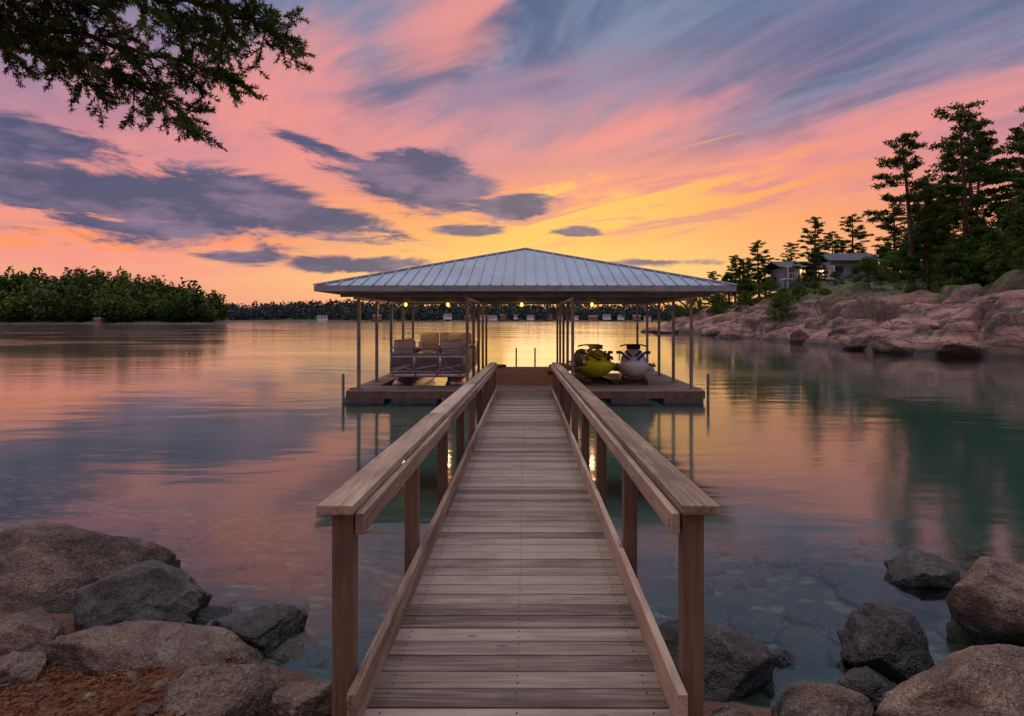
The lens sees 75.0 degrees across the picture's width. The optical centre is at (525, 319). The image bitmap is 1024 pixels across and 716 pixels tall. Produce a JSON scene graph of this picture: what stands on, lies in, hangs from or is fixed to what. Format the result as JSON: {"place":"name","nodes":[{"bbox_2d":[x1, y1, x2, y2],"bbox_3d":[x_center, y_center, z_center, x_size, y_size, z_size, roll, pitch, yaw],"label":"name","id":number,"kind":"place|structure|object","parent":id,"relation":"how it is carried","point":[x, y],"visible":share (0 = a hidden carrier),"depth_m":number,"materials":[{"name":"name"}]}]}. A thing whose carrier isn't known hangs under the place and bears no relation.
{"place":"outdoors","nodes":[
{"label":"outdoors","id":0,"kind":"place"},
{"bbox_2d":[0,315,230,323],"bbox_3d":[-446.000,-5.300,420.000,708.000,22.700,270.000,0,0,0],"label":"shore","id":1,"kind":"structure","parent":0,"point":[139,321],"depth_m":309.45,"materials":[{"name":"soil"}]},
{"bbox_2d":[0,265,228,322],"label":"forest","id":2,"kind":"object","parent":1,"relation":"on","point":[82,296],"visible":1,"depth_m":317.23,"materials":[{"name":"green plant"}]},
{"bbox_2d":[224,309,666,320],"bbox_3d":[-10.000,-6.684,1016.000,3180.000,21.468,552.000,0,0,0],"label":"shore","id":3,"kind":"structure","parent":0,"point":[314,319],"depth_m":821.94,"materials":[{"name":"soil"}]},
{"bbox_2d":[317,315,327,320],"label":"cottage","id":4,"kind":"structure","parent":3,"relation":"on","point":[322,317],"depth_m":785.18,"materials":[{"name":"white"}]},
{"bbox_2d":[224,299,700,320],"bbox_3d":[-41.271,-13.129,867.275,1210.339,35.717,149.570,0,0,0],"label":"forest","id":5,"kind":"object","parent":3,"relation":"on","point":[296,310],"visible":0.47,"depth_m":844.76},
{"bbox_2d":[0,403,1023,715],"bbox_3d":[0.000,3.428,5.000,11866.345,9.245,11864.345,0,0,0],"label":"ground","id":6,"kind":"structure","parent":0,"point":[258,487],"depth_m":12.08,"materials":[{"name":"soil"}]},
{"bbox_2d":[0,651,46,687],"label":"boulder","id":7,"kind":"object","parent":6,"relation":"on","point":[17,667],"visible":0.77,"depth_m":3.63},
{"bbox_2d":[0,607,66,657],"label":"boulder","id":8,"kind":"object","parent":6,"relation":"on","point":[31,630],"visible":0.49,"depth_m":3.89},
{"bbox_2d":[0,520,180,613],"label":"boulder","id":9,"kind":"object","parent":6,"relation":"on","point":[50,567],"visible":0.47,"depth_m":4.82,"materials":[{"name":"stone"}]},
{"bbox_2d":[0,626,269,715],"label":"pine needle litter","id":10,"kind":"object","parent":6,"relation":"on","point":[108,712],"visible":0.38,"depth_m":3.43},
{"bbox_2d":[0,663,279,715],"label":"shore pebbles","id":11,"kind":"object","parent":6,"relation":"on","point":[162,684],"visible":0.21,"depth_m":3.44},
{"bbox_2d":[73,559,212,630],"bbox_3d":[-2.620,1.980,4.620,0.800,0.540,0.680,-5,3,-11],"label":"boulder","id":12,"kind":"object","parent":6,"relation":"on","point":[122,595],"visible":0.62,"depth_m":4.48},
{"bbox_2d":[35,620,263,675],"bbox_3d":[-2.130,2.050,3.920,1.440,0.440,0.680,6,-5,-5],"label":"boulder","id":13,"kind":"object","parent":6,"relation":"on","point":[134,645],"visible":0.48,"depth_m":3.81,"materials":[{"name":"stone"}]},
{"bbox_2d":[123,606,192,623],"bbox_3d":[-2.440,2.030,4.380,0.480,0.260,0.400,0,-5,0],"label":"boulder","id":14,"kind":"object","parent":6,"relation":"on","point":[150,613],"visible":0.33,"depth_m":4.35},
{"bbox_2d":[0,0,316,152],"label":"cedar tree","id":15,"kind":"object","parent":6,"relation":"on","point":[47,48],"visible":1,"depth_m":6.01,"materials":[{"name":"green plant"}]},
{"bbox_2d":[191,604,240,625],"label":"boulder","id":16,"kind":"object","parent":6,"relation":"on","point":[208,616],"visible":0.27,"depth_m":4.61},
{"bbox_2d":[160,662,285,715],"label":"boulder","id":17,"kind":"object","parent":6,"relation":"on","point":[220,689],"visible":0.85,"depth_m":3.31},
{"bbox_2d":[211,603,307,657],"bbox_3d":[-1.760,2.050,4.280,0.660,0.340,0.480,-7,1,-6],"label":"boulder","id":18,"kind":"object","parent":6,"relation":"on","point":[268,630],"visible":0.53,"depth_m":4.21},
{"bbox_2d":[267,680,331,715],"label":"boulder","id":19,"kind":"object","parent":6,"relation":"on","point":[309,698],"visible":0.82,"depth_m":3.32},
{"bbox_2d":[317,362,719,715],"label":"wooden walkway","id":20,"kind":"structure","parent":6,"relation":"on","point":[519,592],"depth_m":3.70,"materials":[{"name":"brown wood"}]},
{"bbox_2d":[53,517,1023,715],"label":"submerged stones","id":21,"kind":"object","parent":6,"relation":"on","point":[808,646],"visible":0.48,"depth_m":6.14,"materials":[{"name":"stone"}]},
{"bbox_2d":[772,649,795,669],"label":"boulder","id":22,"kind":"object","parent":21,"relation":"on","point":[784,660],"visible":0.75,"depth_m":3.98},
{"bbox_2d":[658,619,774,702],"bbox_3d":[1.030,2.022,3.839,0.836,0.576,0.552,0,0,-29],"label":"boulder","id":23,"kind":"object","parent":6,"relation":"on","point":[739,665],"visible":0.42,"depth_m":3.69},
{"bbox_2d":[710,704,752,715],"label":"boulder","id":24,"kind":"object","parent":6,"relation":"on","point":[730,710],"visible":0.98,"depth_m":3.31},
{"bbox_2d":[771,682,873,715],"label":"boulder","id":25,"kind":"object","parent":6,"relation":"on","point":[817,699],"visible":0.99,"depth_m":3.31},
{"bbox_2d":[836,666,897,711],"bbox_3d":[1.876,2.048,3.665,0.316,0.261,0.301,0,0,35],"label":"boulder","id":26,"kind":"object","parent":6,"relation":"on","point":[872,686],"visible":0.57,"depth_m":3.59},
{"bbox_2d":[837,602,934,684],"bbox_3d":[2.180,2.000,4.000,0.560,0.560,0.500,-4,2,-29],"label":"boulder","id":27,"kind":"object","parent":6,"relation":"on","point":[889,642],"visible":0.71,"depth_m":3.89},
{"bbox_2d":[873,644,1023,715],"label":"boulder","id":28,"kind":"object","parent":6,"relation":"on","point":[983,680],"visible":1,"depth_m":3.29,"materials":[{"name":"stone"}]},
{"bbox_2d":[946,556,1023,646],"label":"boulder","id":29,"kind":"object","parent":6,"relation":"on","point":[985,600],"visible":0.88,"depth_m":4.34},
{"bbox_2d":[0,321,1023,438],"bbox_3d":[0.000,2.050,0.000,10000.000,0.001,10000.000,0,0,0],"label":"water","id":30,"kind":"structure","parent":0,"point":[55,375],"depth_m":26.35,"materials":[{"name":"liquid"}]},
{"bbox_2d":[388,333,476,385],"bbox_3d":[-2.620,1.290,20.307,2.040,1.720,5.735,0,0,0],"label":"pontoon boat","id":31,"kind":"object","parent":30,"relation":"on","point":[428,359],"visible":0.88,"depth_m":17.77,"materials":[{"name":"metal"}]},
{"bbox_2d":[313,248,736,414],"bbox_3d":[-0.010,0.320,20.800,10.089,5.060,10.115,0,0,0],"label":"dock","id":32,"kind":"object","parent":30,"relation":"on","point":[521,276],"visible":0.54,"depth_m":16.96,"materials":[{"name":"grey wood"}]},
{"bbox_2d":[559,344,617,384],"bbox_3d":[1.831,1.201,18.892,1.240,1.038,3.016,0,0,-10],"label":"jet ski","id":33,"kind":"object","parent":32,"relation":"on","point":[594,361],"visible":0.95,"depth_m":18.01,"materials":[{"name":"yellow paint"}]},
{"bbox_2d":[613,344,655,384],"bbox_3d":[3.049,1.201,18.892,1.240,1.038,3.016,0,0,9],"label":"jet ski","id":34,"kind":"object","parent":32,"relation":"on","point":[632,364],"visible":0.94,"depth_m":17.84,"materials":[{"name":"white paint"}]},
{"bbox_2d":[884,550,960,601],"bbox_3d":[3.147,2.048,5.282,0.527,0.381,0.411,0,0,17],"label":"boulder","id":35,"kind":"object","parent":30,"relation":"in","point":[920,575],"visible":0.95,"depth_m":5.18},
{"bbox_2d":[0,0,1023,310],"label":"sky","id":36,"kind":"structure","parent":0,"point":[673,136],"materials":[{"name":"multicoloured"}]},
{"bbox_2d":[448,269,1023,482],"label":"rocky headland","id":37,"kind":"structure","parent":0,"point":[989,318],"depth_m":34.31,"materials":[{"name":"stone"}]},
{"bbox_2d":[653,327,679,333],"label":"boulder","id":38,"kind":"object","parent":37,"relation":"on","point":[665,330],"visible":0.3,"depth_m":97.87,"materials":[{"name":"stone"}]},
{"bbox_2d":[669,305,684,321],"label":"bush","id":39,"kind":"object","parent":37,"relation":"on","point":[678,308],"visible":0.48,"depth_m":115.48,"materials":[{"name":"green plant"}]},
{"bbox_2d":[679,298,703,314],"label":"bush","id":40,"kind":"object","parent":37,"relation":"on","point":[696,300],"visible":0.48,"depth_m":111.79,"materials":[{"name":"green plant"}]},
{"bbox_2d":[685,297,710,314],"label":"bush","id":41,"kind":"object","parent":37,"relation":"on","point":[701,299],"visible":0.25,"depth_m":114.01,"materials":[{"name":"green plant"}]},
{"bbox_2d":[701,327,722,335],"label":"boulder","id":42,"kind":"object","parent":37,"relation":"on","point":[713,331],"visible":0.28,"depth_m":83.11,"materials":[{"name":"stone"}]},
{"bbox_2d":[703,271,726,304],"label":"pine tree","id":43,"kind":"object","parent":37,"relation":"on","point":[711,275],"visible":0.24,"depth_m":118.66,"materials":[{"name":"green plant"}]},
{"bbox_2d":[709,303,724,315],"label":"bush","id":44,"kind":"object","parent":37,"relation":"on","point":[714,308],"visible":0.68,"depth_m":102.82,"materials":[{"name":"green plant"}]},
{"bbox_2d":[706,293,734,314],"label":"bush","id":45,"kind":"object","parent":37,"relation":"on","point":[718,299],"visible":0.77,"depth_m":106.81,"materials":[{"name":"green plant"}]},
{"bbox_2d":[719,272,739,304],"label":"bush","id":46,"kind":"object","parent":37,"relation":"on","point":[727,276],"visible":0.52,"depth_m":109.54,"materials":[{"name":"green plant"}]},
{"bbox_2d":[720,332,742,337],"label":"boulder","id":47,"kind":"object","parent":37,"relation":"on","point":[731,335],"visible":0.41,"depth_m":73.32,"materials":[{"name":"stone"}]},
{"bbox_2d":[722,255,748,301],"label":"pine tree","id":48,"kind":"object","parent":37,"relation":"on","point":[733,261],"visible":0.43,"depth_m":113.61,"materials":[{"name":"green plant"}]},
{"bbox_2d":[724,257,752,296],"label":"pine tree","id":49,"kind":"object","parent":37,"relation":"on","point":[748,275],"visible":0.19,"depth_m":116.52,"materials":[{"name":"green plant"}]},
{"bbox_2d":[735,292,754,311],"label":"bush","id":50,"kind":"object","parent":37,"relation":"on","point":[743,298],"visible":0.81,"depth_m":94.88,"materials":[{"name":"green plant"}]},
{"bbox_2d":[734,277,759,304],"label":"bush","id":51,"kind":"object","parent":37,"relation":"on","point":[748,287],"visible":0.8,"depth_m":99.71,"materials":[{"name":"green plant"}]},
{"bbox_2d":[738,257,756,283],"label":"pine tree","id":52,"kind":"object","parent":37,"relation":"on","point":[750,261],"visible":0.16,"depth_m":121.82,"materials":[{"name":"green plant"}]},
{"bbox_2d":[736,280,762,305],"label":"bush","id":53,"kind":"object","parent":37,"relation":"on","point":[756,288],"visible":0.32,"depth_m":103.11,"materials":[{"name":"green plant"}]},
{"bbox_2d":[741,240,775,296],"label":"pine tree","id":54,"kind":"object","parent":37,"relation":"on","point":[761,259],"visible":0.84,"depth_m":111.51,"materials":[{"name":"green plant"}]},
{"bbox_2d":[759,279,780,299],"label":"bush","id":55,"kind":"object","parent":37,"relation":"on","point":[772,284],"visible":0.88,"depth_m":89.73,"materials":[{"name":"green plant"}]},
{"bbox_2d":[766,291,793,315],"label":"bush","id":56,"kind":"object","parent":37,"relation":"on","point":[787,309],"visible":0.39,"depth_m":73.85,"materials":[{"name":"green plant"}]},
{"bbox_2d":[765,292,796,322],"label":"bush","id":57,"kind":"object","parent":37,"relation":"on","point":[783,300],"visible":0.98,"depth_m":71.67,"materials":[{"name":"green plant"}]},
{"bbox_2d":[774,242,800,260],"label":"pine tree","id":58,"kind":"object","parent":37,"relation":"on","point":[789,258],"visible":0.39,"depth_m":127.82,"materials":[{"name":"green plant"}]},
{"bbox_2d":[790,284,807,300],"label":"bush","id":59,"kind":"object","parent":37,"relation":"on","point":[797,287],"visible":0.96,"depth_m":76.86,"materials":[{"name":"green plant"}]},
{"bbox_2d":[794,274,811,287],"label":"bush","id":60,"kind":"object","parent":37,"relation":"on","point":[799,277],"visible":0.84,"depth_m":100.66,"materials":[{"name":"green plant"}]},
{"bbox_2d":[790,328,819,343],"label":"boulder","id":61,"kind":"object","parent":37,"relation":"on","point":[800,335],"visible":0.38,"depth_m":56.39,"materials":[{"name":"stone"}]},
{"bbox_2d":[791,216,833,281],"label":"pine tree","id":62,"kind":"object","parent":37,"relation":"on","point":[814,254],"visible":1,"depth_m":95.81,"materials":[{"name":"green plant"}]},
{"bbox_2d":[806,280,825,294],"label":"bush","id":63,"kind":"object","parent":37,"relation":"on","point":[814,284],"visible":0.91,"depth_m":83.89,"materials":[{"name":"green plant"}]},
{"bbox_2d":[810,246,825,286],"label":"pine tree","id":64,"kind":"object","parent":37,"relation":"on","point":[818,268],"visible":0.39,"depth_m":98.65,"materials":[{"name":"green plant"}]},
{"bbox_2d":[780,265,858,287],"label":"porch and trim","id":65,"kind":"object","parent":37,"relation":"on","point":[792,278],"visible":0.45,"depth_m":104.02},
{"bbox_2d":[771,261,877,291],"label":"walls","id":66,"kind":"structure","parent":37,"relation":"on","point":[779,274],"depth_m":107.00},
{"bbox_2d":[763,253,881,270],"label":"roof","id":67,"kind":"structure","parent":66,"relation":"on","point":[774,265],"depth_m":107.54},
{"bbox_2d":[786,265,870,277],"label":"windows","id":68,"kind":"structure","parent":66,"relation":"attached to","point":[840,268],"depth_m":105.40,"materials":[{"name":"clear glass"}]},
{"bbox_2d":[822,231,845,252],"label":"pine tree","id":69,"kind":"object","parent":37,"relation":"on","point":[830,236],"visible":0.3,"depth_m":123.63,"materials":[{"name":"green plant"}]},
{"bbox_2d":[827,271,845,283],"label":"bush","id":70,"kind":"object","parent":37,"relation":"on","point":[838,275],"visible":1,"depth_m":100.91,"materials":[{"name":"green plant"}]},
{"bbox_2d":[828,325,855,336],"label":"boulder","id":71,"kind":"object","parent":37,"relation":"on","point":[845,330],"visible":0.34,"depth_m":51.32,"materials":[{"name":"stone"}]},
{"bbox_2d":[832,213,874,252],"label":"pine tree","id":72,"kind":"object","parent":37,"relation":"on","point":[854,232],"visible":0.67,"depth_m":117.62,"materials":[{"name":"green plant"}]},
{"bbox_2d":[842,333,871,349],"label":"boulder","id":73,"kind":"object","parent":37,"relation":"on","point":[860,341],"visible":0.4,"depth_m":45.16,"materials":[{"name":"stone"}]},
{"bbox_2d":[846,263,871,280],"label":"bush","id":74,"kind":"object","parent":37,"relation":"on","point":[852,274],"visible":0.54,"depth_m":102.08,"materials":[{"name":"green plant"}]},
{"bbox_2d":[852,255,887,286],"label":"bush","id":75,"kind":"object","parent":37,"relation":"on","point":[865,267],"visible":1,"depth_m":69.81,"materials":[{"name":"green plant"}]},
{"bbox_2d":[874,245,889,280],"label":"bush","id":76,"kind":"object","parent":37,"relation":"on","point":[881,251],"visible":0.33,"depth_m":105.78,"materials":[{"name":"green plant"}]},
{"bbox_2d":[870,254,902,282],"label":"bush","id":77,"kind":"object","parent":37,"relation":"on","point":[885,259],"visible":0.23,"depth_m":80.21,"materials":[{"name":"green plant"}]},
{"bbox_2d":[871,203,907,252],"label":"pine tree","id":78,"kind":"object","parent":37,"relation":"on","point":[893,238],"visible":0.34,"depth_m":112.00,"materials":[{"name":"green plant"}]},
{"bbox_2d":[870,333,914,354],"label":"boulder","id":79,"kind":"object","parent":37,"relation":"on","point":[889,343],"visible":0.71,"depth_m":40.03,"materials":[{"name":"stone"}]},
{"bbox_2d":[877,248,907,276],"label":"bush","id":80,"kind":"object","parent":37,"relation":"on","point":[890,252],"visible":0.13,"depth_m":86.14,"materials":[{"name":"green plant"}]},
{"bbox_2d":[881,255,907,283],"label":"bush","id":81,"kind":"object","parent":37,"relation":"on","point":[894,260],"visible":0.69,"depth_m":75.93,"materials":[{"name":"green plant"}]},
{"bbox_2d":[894,239,921,279],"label":"bush","id":82,"kind":"object","parent":37,"relation":"on","point":[900,254],"visible":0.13,"depth_m":79.00,"materials":[{"name":"green plant"}]},
{"bbox_2d":[861,130,958,284],"bbox_3d":[35.530,-9.726,61.852,8.129,15.572,7.170,0,0,34],"label":"pine tree","id":83,"kind":"object","parent":37,"relation":"on","point":[927,192],"visible":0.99,"depth_m":61.64,"materials":[{"name":"green plant"}]},
{"bbox_2d":[894,254,928,292],"bbox_3d":[34.443,-3.816,60.113,2.393,4.075,3.201,0,0,-13],"label":"bush","id":84,"kind":"object","parent":37,"relation":"on","point":[909,266],"visible":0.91,"depth_m":59.84,"materials":[{"name":"green plant"}]},
{"bbox_2d":[904,283,923,291],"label":"bush","id":85,"kind":"object","parent":37,"relation":"on","point":[913,288],"visible":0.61,"depth_m":56.81,"materials":[{"name":"green plant"}]},
{"bbox_2d":[894,176,944,281],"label":"pine tree","id":86,"kind":"object","parent":37,"relation":"on","point":[917,257],"visible":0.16,"depth_m":72.89,"materials":[{"name":"green plant"}]},
{"bbox_2d":[916,320,939,329],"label":"boulder","id":87,"kind":"object","parent":37,"relation":"on","point":[933,324],"visible":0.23,"depth_m":42.27,"materials":[{"name":"stone"}]},
{"bbox_2d":[903,182,957,290],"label":"pine tree","id":88,"kind":"object","parent":37,"relation":"on","point":[927,249],"visible":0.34,"depth_m":65.62,"materials":[{"name":"green plant"}]},
{"bbox_2d":[928,280,943,292],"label":"bush","id":89,"kind":"object","parent":37,"relation":"on","point":[936,283],"visible":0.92,"depth_m":50.99,"materials":[{"name":"green plant"}]},
{"bbox_2d":[931,182,961,242],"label":"pine tree","id":90,"kind":"object","parent":37,"relation":"on","point":[950,196],"visible":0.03,"depth_m":97.14,"materials":[{"name":"green plant"}]},
{"bbox_2d":[926,240,972,285],"bbox_3d":[38.077,-4.255,57.908,5.483,5.452,5.396,0,0,-21],"label":"bush","id":91,"kind":"object","parent":37,"relation":"on","point":[934,279],"visible":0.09,"depth_m":58.16,"materials":[{"name":"green plant"}]},
{"bbox_2d":[931,202,971,281],"bbox_3d":[37.233,-6.196,57.786,3.680,8.142,3.676,0,0,23],"label":"pine tree","id":92,"kind":"object","parent":37,"relation":"on","point":[948,227],"visible":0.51,"depth_m":57.89,"materials":[{"name":"green plant"}]},
{"bbox_2d":[931,242,973,288],"bbox_3d":[33.218,-3.768,51.886,3.557,4.576,2.659,0,0,-40],"label":"bush","id":93,"kind":"object","parent":37,"relation":"on","point":[956,256],"visible":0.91,"depth_m":51.78,"materials":[{"name":"green plant"}]},
{"bbox_2d":[935,339,980,356],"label":"boulder","id":94,"kind":"object","parent":37,"relation":"on","point":[954,348],"visible":0.73,"depth_m":36.60,"materials":[{"name":"stone"}]},
{"bbox_2d":[940,257,983,284],"bbox_3d":[35.068,-2.800,53.484,3.190,4.853,4.268,0,0,-71],"label":"bush","id":95,"kind":"object","parent":37,"relation":"on","point":[967,261],"visible":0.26,"depth_m":52.83,"materials":[{"name":"green plant"}]},
{"bbox_2d":[915,98,1020,241],"bbox_3d":[40.196,-11.600,61.119,7.744,17.011,8.420,0,0,-7],"label":"pine tree","id":96,"kind":"object","parent":37,"relation":"on","point":[963,189],"visible":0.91,"depth_m":60.23,"materials":[{"name":"green plant"}]},
{"bbox_2d":[929,118,1014,236],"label":"pine tree","id":97,"kind":"object","parent":37,"relation":"on","point":[987,212],"visible":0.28,"depth_m":67.90,"materials":[{"name":"green plant"}]},
{"bbox_2d":[955,223,991,284],"bbox_3d":[38.336,-5.108,55.920,5.503,6.079,4.113,0,0,-65],"label":"bush","id":98,"kind":"object","parent":37,"relation":"on","point":[980,230],"visible":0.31,"depth_m":55.91,"materials":[{"name":"green plant"}]},
{"bbox_2d":[944,136,1019,216],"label":"pine tree","id":99,"kind":"object","parent":37,"relation":"on","point":[997,151],"visible":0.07,"depth_m":72.83,"materials":[{"name":"green plant"}]},
{"bbox_2d":[967,244,1003,286],"bbox_3d":[36.482,-3.840,52.739,3.755,4.704,2.807,0,0,-69],"label":"bush","id":100,"kind":"object","parent":37,"relation":"on","point":[986,272],"visible":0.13,"depth_m":52.55,"materials":[{"name":"green plant"}]},
{"bbox_2d":[965,245,1009,282],"bbox_3d":[35.759,-3.860,51.179,3.455,3.880,3.400,0,0,-12],"label":"bush","id":101,"kind":"object","parent":37,"relation":"on","point":[984,255],"visible":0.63,"depth_m":50.99,"materials":[{"name":"green plant"}]},
{"bbox_2d":[969,229,1007,282],"bbox_3d":[36.523,-4.419,52.166,3.456,5.364,4.624,0,0,-11],"label":"bush","id":102,"kind":"object","parent":37,"relation":"on","point":[987,239],"visible":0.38,"depth_m":51.90,"materials":[{"name":"green plant"}]},
{"bbox_2d":[979,260,1006,281],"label":"bush","id":103,"kind":"object","parent":37,"relation":"on","point":[991,267],"visible":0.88,"depth_m":48.43,"materials":[{"name":"green plant"}]},
{"bbox_2d":[989,253,1013,276],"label":"bush","id":104,"kind":"object","parent":37,"relation":"on","point":[1005,267],"visible":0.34,"depth_m":49.36,"materials":[{"name":"green plant"}]},
{"bbox_2d":[980,105,1023,224],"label":"pine tree","id":105,"kind":"object","parent":37,"relation":"on","point":[1019,148],"visible":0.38,"depth_m":58.21,"materials":[{"name":"green plant"}]},
{"bbox_2d":[981,199,1022,273],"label":"bush","id":106,"kind":"object","parent":37,"relation":"on","point":[1002,225],"visible":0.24,"depth_m":52.84,"materials":[{"name":"green plant"}]},
{"bbox_2d":[988,123,1023,208],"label":"pine tree","id":107,"kind":"object","parent":37,"relation":"on","point":[998,197],"visible":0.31,"depth_m":64.51,"materials":[{"name":"green plant"}]},
{"bbox_2d":[994,170,1023,224],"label":"pine tree","id":108,"kind":"object","parent":37,"relation":"on","point":[1020,178],"visible":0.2,"depth_m":54.86,"materials":[{"name":"green plant"}]},
{"bbox_2d":[996,233,1023,266],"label":"bush","id":109,"kind":"object","parent":37,"relation":"on","point":[1013,240],"visible":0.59,"depth_m":47.71,"materials":[{"name":"green plant"}]},
{"bbox_2d":[997,189,1023,270],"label":"bush","id":110,"kind":"object","parent":37,"relation":"on","point":[1015,218],"visible":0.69,"depth_m":48.03,"materials":[{"name":"green plant"}]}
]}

